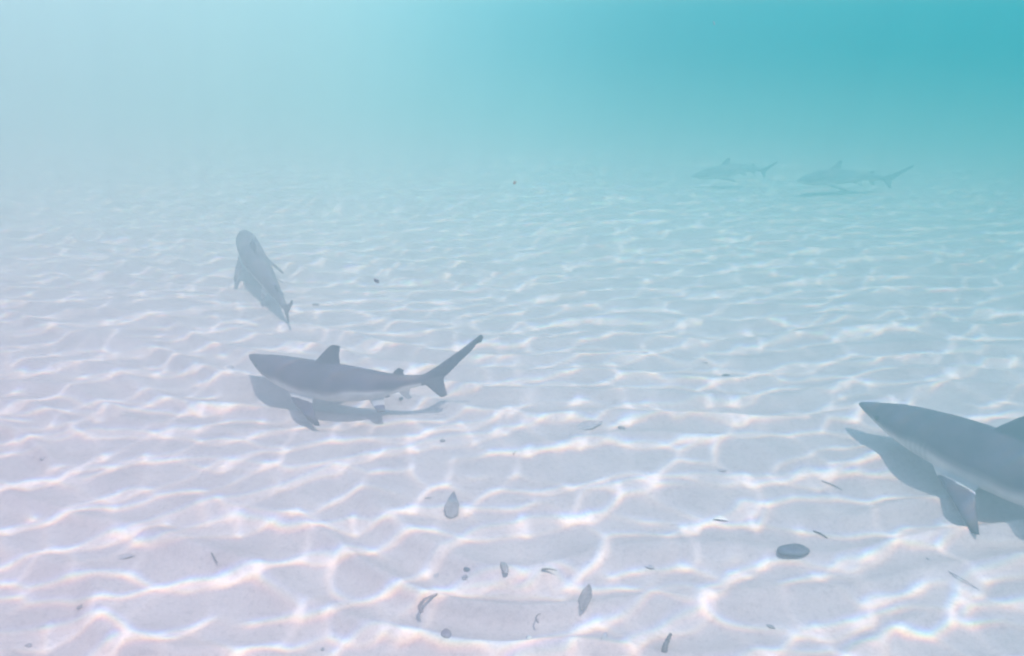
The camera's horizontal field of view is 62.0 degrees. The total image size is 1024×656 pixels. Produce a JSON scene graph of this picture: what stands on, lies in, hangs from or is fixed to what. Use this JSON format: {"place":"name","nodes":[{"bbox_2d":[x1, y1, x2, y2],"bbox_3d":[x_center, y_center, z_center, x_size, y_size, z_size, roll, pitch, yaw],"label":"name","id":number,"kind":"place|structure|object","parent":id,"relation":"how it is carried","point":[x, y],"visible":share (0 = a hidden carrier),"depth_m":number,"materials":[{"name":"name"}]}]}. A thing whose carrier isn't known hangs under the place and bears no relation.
{"place":"outdoors","nodes":[
{"label":"outdoors","id":0,"kind":"place"},
{"bbox_2d":[234,230,292,321],"bbox_3d":[-1.953,-0.483,6.654,0.382,0.381,2.175,-12,23,-30],"label":"shark","id":1,"kind":"object","parent":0,"point":[255,260],"visible":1,"depth_m":6.54,"materials":[{"name":"black"}]},
{"bbox_2d":[249,335,482,425],"bbox_3d":[-0.927,0.229,4.524,1.465,0.401,0.525,6,21,17],"label":"shark","id":2,"kind":"object","parent":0,"point":[326,375],"visible":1,"depth_m":4.45,"materials":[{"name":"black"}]},
{"bbox_2d":[500,562,508,572],"bbox_3d":[-0.029,0.930,3.307,0.029,0.022,0.073,-7,21,-18],"label":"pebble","id":3,"kind":"object","parent":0,"point":[504,567],"visible":1,"depth_m":3.30,"materials":[{"name":"grey stone"}]},
{"bbox_2d":[0,71,1023,655],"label":"seabed","id":4,"kind":"structure","parent":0,"point":[610,261],"depth_m":5.23,"materials":[{"name":"white sand"}]},
{"bbox_2d":[116,554,133,559],"bbox_3d":[-1.552,0.914,3.400,0.085,0.011,0.034,0,20,0],"label":"leaf","id":5,"kind":"object","parent":4,"relation":"on","point":[122,556],"visible":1,"depth_m":3.40,"materials":[{"name":"grey plant"}]},
{"bbox_2d":[418,593,437,612],"bbox_3d":[-0.315,0.999,3.109,0.038,0.007,0.124,8,21,22],"label":"seaweed","id":6,"kind":"object","parent":4,"relation":"on","point":[420,608],"visible":1,"depth_m":3.10,"materials":[{"name":"grey plant"}]},
{"bbox_2d":[441,628,451,637],"bbox_3d":[-0.229,1.064,2.966,0.038,0.027,0.048,0,20,0],"label":"pebble","id":7,"kind":"object","parent":4,"relation":"on","point":[445,632],"visible":1,"depth_m":2.95,"materials":[{"name":"grey stone"}]},
{"bbox_2d":[444,491,458,517],"bbox_3d":[-0.263,0.773,3.731,0.065,0.049,0.145,0,20,0],"label":"leaf","id":8,"kind":"object","parent":4,"relation":"on","point":[451,507],"visible":1,"depth_m":3.72,"materials":[{"name":"grey plant"}]},
{"bbox_2d":[578,584,591,610],"bbox_3d":[0.270,0.988,3.127,0.048,0.036,0.116,9,22,24],"label":"leaf","id":9,"kind":"object","parent":4,"relation":"on","point":[585,596],"visible":1,"depth_m":3.13,"materials":[{"name":"grey plant"}]},
{"bbox_2d":[576,420,602,429],"bbox_3d":[0.405,0.509,4.457,0.143,0.021,0.083,0,20,0],"label":"leaf","id":10,"kind":"object","parent":4,"relation":"on","point":[588,424],"visible":1,"depth_m":4.47,"materials":[{"name":"grey plant"}]},
{"bbox_2d":[713,516,728,521],"bbox_3d":[0.907,0.828,3.705,0.068,0.015,0.042,0,20,0],"label":"seashell","id":11,"kind":"object","parent":4,"relation":"on","point":[721,518],"visible":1,"depth_m":3.70,"materials":[{"name":"white"}]},
{"bbox_2d":[777,543,809,556],"bbox_3d":[1.133,0.895,3.432,0.130,0.040,0.071,0,20,0],"label":"stone","id":12,"kind":"object","parent":4,"relation":"on","point":[794,550],"visible":1,"depth_m":3.41,"materials":[{"name":"grey stone"}]},
{"bbox_2d":[821,480,842,489],"bbox_3d":[1.487,0.728,3.953,0.013,0.012,0.110,-16,25,-37],"label":"twig","id":13,"kind":"object","parent":4,"relation":"on","point":[831,484],"visible":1,"depth_m":3.96,"materials":[{"name":"grey wood"}]},
{"bbox_2d":[927,558,978,589],"bbox_3d":[1.704,0.953,3.281,0.014,0.013,0.260,-9,22,-25],"label":"twig","id":14,"kind":"object","parent":4,"relation":"on","point":[959,577],"visible":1,"depth_m":3.26,"materials":[{"name":"grey wood"}]},
{"bbox_2d":[0,0,1023,102],"label":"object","id":15,"kind":"structure","parent":0,"point":[939,50],"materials":[{"name":"teal liquid"}]},
{"bbox_2d":[601,632,607,640],"bbox_3d":[0.321,1.071,2.947,0.024,0.013,0.043,0,20,0],"label":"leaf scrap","id":16,"kind":"object","parent":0,"point":[604,636],"visible":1,"depth_m":2.95,"materials":[{"name":"white plant"}]},
{"bbox_2d":[661,633,671,652],"bbox_3d":[0.531,1.082,2.920,0.025,0.032,0.092,8,21,21],"label":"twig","id":17,"kind":"object","parent":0,"point":[664,649],"visible":1,"depth_m":2.90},
{"bbox_2d":[690,158,777,181],"bbox_3d":[2.871,-2.088,11.198,1.122,0.287,0.366,0,20,0],"label":"shark","id":18,"kind":"object","parent":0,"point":[725,169],"visible":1,"depth_m":11.13},
{"bbox_2d":[797,161,913,190],"bbox_3d":[4.298,-1.968,10.912,1.547,0.354,0.432,-3,20,-8],"label":"shark","id":19,"kind":"object","parent":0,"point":[835,174],"visible":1,"depth_m":10.83},
{"bbox_2d":[859,402,1023,534],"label":"shark","id":20,"kind":"object","parent":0,"point":[966,458],"visible":1,"depth_m":3.67,"materials":[{"name":"black"}]}
]}

